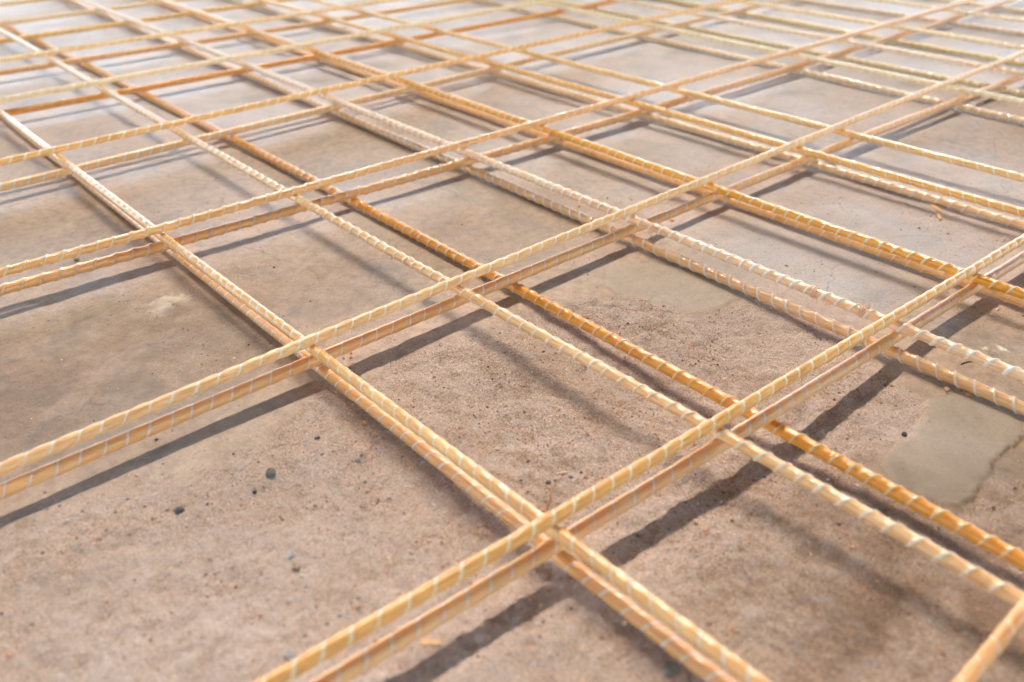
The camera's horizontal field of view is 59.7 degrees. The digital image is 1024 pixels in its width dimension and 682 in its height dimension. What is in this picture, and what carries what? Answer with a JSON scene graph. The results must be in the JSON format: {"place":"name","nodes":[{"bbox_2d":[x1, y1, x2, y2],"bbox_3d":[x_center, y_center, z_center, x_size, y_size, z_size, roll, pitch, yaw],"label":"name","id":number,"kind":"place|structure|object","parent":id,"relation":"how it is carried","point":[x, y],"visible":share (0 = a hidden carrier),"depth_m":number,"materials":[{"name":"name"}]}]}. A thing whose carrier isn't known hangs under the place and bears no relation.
{"place":"outdoors","nodes":[
{"label":"outdoors","id":0,"kind":"place"},
{"bbox_2d":[0,0,1023,681],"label":"floor","id":1,"kind":"structure","parent":0,"point":[84,370],"depth_m":0.89,"materials":[{"name":"beige concrete"},{"name":"sand"},{"name":"small stones"}]},
{"bbox_2d":[0,0,50,6],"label":"reinforcing bar","id":2,"kind":"object","parent":1,"relation":"on","point":[11,3],"visible":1,"depth_m":2.51,"materials":[{"name":"metal"}]},
{"bbox_2d":[0,0,294,43],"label":"reinforcing bar","id":3,"kind":"object","parent":1,"relation":"on","point":[115,24],"visible":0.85,"depth_m":2.25,"materials":[{"name":"metal"}]},
{"bbox_2d":[174,506,184,513],"bbox_3d":[-0.267,0.135,0.716,0.008,0.006,0.007,-8,32,-12],"label":"stone","id":4,"kind":"object","parent":1,"relation":"on","point":[179,509],"visible":1,"depth_m":0.71,"materials":[{"name":"grey stone"}]},
{"bbox_2d":[0,0,475,75],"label":"reinforcing bar","id":5,"kind":"object","parent":1,"relation":"on","point":[33,67],"visible":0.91,"depth_m":2.07,"materials":[{"name":"metal"}]},
{"bbox_2d":[265,467,275,475],"bbox_3d":[-0.202,0.110,0.749,0.009,0.007,0.008,3,31,7],"label":"stone","id":6,"kind":"object","parent":1,"relation":"on","point":[270,471],"visible":1,"depth_m":0.75,"materials":[{"name":"grey stone"}]},
{"bbox_2d":[0,0,557,102],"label":"reinforcing bar","id":7,"kind":"object","parent":1,"relation":"on","point":[46,91],"visible":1,"depth_m":1.85,"materials":[{"name":"metal"}]},
{"bbox_2d":[283,648,295,659],"bbox_3d":[-0.147,0.207,0.589,0.010,0.007,0.008,16,35,25],"label":"stone","id":8,"kind":"object","parent":1,"relation":"on","point":[290,653],"visible":1,"depth_m":0.59,"materials":[{"name":"white stone"}]},
{"bbox_2d":[286,552,294,557],"bbox_3d":[-0.166,0.160,0.669,0.006,0.002,0.007,15,34,24],"label":"stone","id":9,"kind":"object","parent":1,"relation":"on","point":[290,555],"visible":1,"depth_m":0.67,"materials":[{"name":"white stone"}]},
{"bbox_2d":[292,562,299,570],"bbox_3d":[-0.159,0.167,0.659,0.006,0.004,0.008,-4,31,-5],"label":"stone","id":10,"kind":"object","parent":1,"relation":"on","point":[296,566],"visible":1,"depth_m":0.66,"materials":[{"name":"beige stone"}]},
{"bbox_2d":[2,118,736,681],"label":"reinforcing bar","id":11,"kind":"object","parent":1,"relation":"on","point":[688,656],"visible":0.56,"depth_m":0.70,"materials":[{"name":"metal"}]},
{"bbox_2d":[0,0,620,117],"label":"reinforcing bar","id":12,"kind":"object","parent":11,"relation":"on","point":[101,95],"visible":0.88,"depth_m":1.86,"materials":[{"name":"metal"}]},
{"bbox_2d":[0,0,791,191],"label":"reinforcing bar","id":13,"kind":"object","parent":11,"relation":"on","point":[65,171],"visible":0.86,"depth_m":1.57,"materials":[{"name":"metal"}]},
{"bbox_2d":[0,0,1016,296],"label":"reinforcing bar","id":14,"kind":"object","parent":11,"relation":"on","point":[188,238],"visible":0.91,"depth_m":1.27,"materials":[{"name":"metal"}]},
{"bbox_2d":[0,75,1023,499],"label":"reinforcing bar","id":15,"kind":"object","parent":11,"relation":"on","point":[34,477],"visible":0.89,"depth_m":0.91,"materials":[{"name":"metal"}]},
{"bbox_2d":[0,108,770,681],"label":"reinforcing bar","id":16,"kind":"object","parent":1,"relation":"on","point":[698,638],"visible":0.94,"depth_m":0.70,"materials":[{"name":"metal"}]},
{"bbox_2d":[420,639,441,645],"bbox_3d":[-0.055,0.203,0.601,0.012,0.002,0.013,-24,38,-34],"label":"wood chip","id":17,"kind":"object","parent":1,"relation":"on","point":[426,642],"visible":1,"depth_m":0.60,"materials":[{"name":"wood"}]},
{"bbox_2d":[0,27,1023,605],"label":"reinforcing bar","id":18,"kind":"object","parent":1,"relation":"on","point":[922,545],"visible":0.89,"depth_m":0.79,"materials":[{"name":"metal"}]},
{"bbox_2d":[0,25,1023,571],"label":"reinforcing bar","id":19,"kind":"object","parent":1,"relation":"on","point":[924,507],"visible":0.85,"depth_m":0.87,"materials":[{"name":"metal"}]},
{"bbox_2d":[0,135,1023,681],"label":"sand grains","id":20,"kind":"object","parent":1,"relation":"on","point":[548,487],"visible":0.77,"depth_m":0.73},
{"bbox_2d":[64,0,1023,415],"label":"reinforcing bar","id":21,"kind":"object","parent":1,"relation":"on","point":[1014,404],"visible":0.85,"depth_m":1.07,"materials":[{"name":"metal"}]},
{"bbox_2d":[541,483,555,513],"bbox_3d":[0.028,0.130,0.727,0.009,0.006,0.041,7,32,12],"label":"dry twig","id":22,"kind":"object","parent":1,"relation":"on","point":[545,509],"visible":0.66,"depth_m":0.72,"materials":[{"name":"wood"}]},
{"bbox_2d":[76,0,1023,383],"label":"reinforcing bar","id":23,"kind":"object","parent":1,"relation":"on","point":[944,344],"visible":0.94,"depth_m":1.08,"materials":[{"name":"metal"}]},
{"bbox_2d":[0,0,189,25],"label":"reinforcing bar","id":24,"kind":"object","parent":23,"relation":"on","point":[65,14],"visible":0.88,"depth_m":2.36,"materials":[{"name":"metal"}]},
{"bbox_2d":[0,0,400,62],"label":"reinforcing bar","id":25,"kind":"object","parent":23,"relation":"on","point":[143,37],"visible":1,"depth_m":2.05,"materials":[{"name":"metal"}]},
{"bbox_2d":[0,0,745,165],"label":"reinforcing bar","id":26,"kind":"object","parent":23,"relation":"on","point":[110,137],"visible":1,"depth_m":1.61,"materials":[{"name":"metal"}]},
{"bbox_2d":[0,0,974,277],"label":"reinforcing bar","id":27,"kind":"object","parent":23,"relation":"on","point":[130,236],"visible":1,"depth_m":1.28,"materials":[{"name":"metal"}]},
{"bbox_2d":[0,50,1023,475],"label":"reinforcing bar","id":28,"kind":"object","parent":23,"relation":"on","point":[90,432],"visible":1,"depth_m":0.92,"materials":[{"name":"metal"}]},
{"bbox_2d":[145,0,1023,307],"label":"reinforcing bar","id":29,"kind":"object","parent":1,"relation":"on","point":[1005,298],"visible":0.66,"depth_m":1.32,"materials":[{"name":"metal"}]},
{"bbox_2d":[156,0,1023,299],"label":"reinforcing bar","id":30,"kind":"object","parent":1,"relation":"on","point":[880,244],"visible":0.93,"depth_m":1.25,"materials":[{"name":"metal"}]},
{"bbox_2d":[225,0,1023,229],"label":"reinforcing bar","id":31,"kind":"object","parent":1,"relation":"on","point":[1002,218],"visible":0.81,"depth_m":1.46,"materials":[{"name":"metal"}]},
{"bbox_2d":[257,0,1023,216],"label":"reinforcing bar","id":32,"kind":"object","parent":1,"relation":"on","point":[961,195],"visible":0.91,"depth_m":1.44,"materials":[{"name":"metal"}]},
{"bbox_2d":[308,0,1023,181],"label":"reinforcing bar","id":33,"kind":"object","parent":1,"relation":"on","point":[1013,175],"visible":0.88,"depth_m":1.54,"materials":[{"name":"metal"}]},
{"bbox_2d":[310,251,1023,681],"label":"reinforcing bar","id":34,"kind":"object","parent":1,"relation":"on","point":[416,629],"visible":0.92,"depth_m":0.68,"materials":[{"name":"metal"}]},
{"bbox_2d":[254,234,1023,681],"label":"reinforcing bar","id":35,"kind":"object","parent":34,"relation":"on","point":[314,656],"visible":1,"depth_m":0.66,"materials":[{"name":"metal"}]},
{"bbox_2d":[663,660,680,675],"bbox_3d":[0.103,0.213,0.581,0.013,0.006,0.012,-5,31,-7],"label":"stone","id":36,"kind":"object","parent":1,"relation":"on","point":[671,668],"visible":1,"depth_m":0.58,"materials":[{"name":"grey stone"}]},
{"bbox_2d":[474,0,1023,124],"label":"reinforcing bar","id":37,"kind":"object","parent":1,"relation":"on","point":[923,98],"visible":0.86,"depth_m":1.82,"materials":[{"name":"metal"}]},
{"bbox_2d":[516,0,1023,104],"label":"reinforcing bar","id":38,"kind":"object","parent":1,"relation":"on","point":[963,89],"visible":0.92,"depth_m":1.82,"materials":[{"name":"metal"}]},
{"bbox_2d":[548,0,1023,96],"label":"reinforcing bar","id":39,"kind":"object","parent":1,"relation":"on","point":[920,73],"visible":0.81,"depth_m":1.96,"materials":[{"name":"metal"}]},
{"bbox_2d":[611,0,1023,76],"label":"reinforcing bar","id":40,"kind":"object","parent":1,"relation":"on","point":[944,59],"visible":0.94,"depth_m":1.96,"materials":[{"name":"metal"}]},
{"bbox_2d":[657,0,1023,66],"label":"reinforcing bar","id":41,"kind":"object","parent":1,"relation":"on","point":[963,53],"visible":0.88,"depth_m":2.10,"materials":[{"name":"metal"}]},
{"bbox_2d":[724,0,1023,50],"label":"reinforcing bar","id":42,"kind":"object","parent":1,"relation":"on","point":[902,27],"visible":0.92,"depth_m":2.07,"materials":[{"name":"metal"}]},
{"bbox_2d":[792,0,1023,36],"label":"reinforcing bar","id":43,"kind":"object","parent":1,"relation":"on","point":[929,19],"visible":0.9,"depth_m":2.28,"materials":[{"name":"metal"}]},
{"bbox_2d":[930,203,941,220],"bbox_3d":[0.578,-0.176,1.212,0.009,0.004,0.062,5,31,10],"label":"wood splinter","id":44,"kind":"object","parent":1,"relation":"on","point":[935,207],"visible":1,"depth_m":1.21,"materials":[{"name":"wood"}]},
{"bbox_2d":[868,0,1023,22],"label":"reinforcing bar","id":45,"kind":"object","parent":1,"relation":"on","point":[965,12],"visible":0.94,"depth_m":2.22,"materials":[{"name":"metal"}]},
{"bbox_2d":[928,0,1023,13],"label":"reinforcing bar","id":46,"kind":"object","parent":1,"relation":"on","point":[1000,8],"visible":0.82,"depth_m":2.38,"materials":[{"name":"metal"}]},
{"bbox_2d":[951,595,1023,681],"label":"reinforcing bar","id":47,"kind":"object","parent":1,"relation":"on","point":[981,661],"visible":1,"depth_m":0.54,"materials":[{"name":"metal"}]}
]}

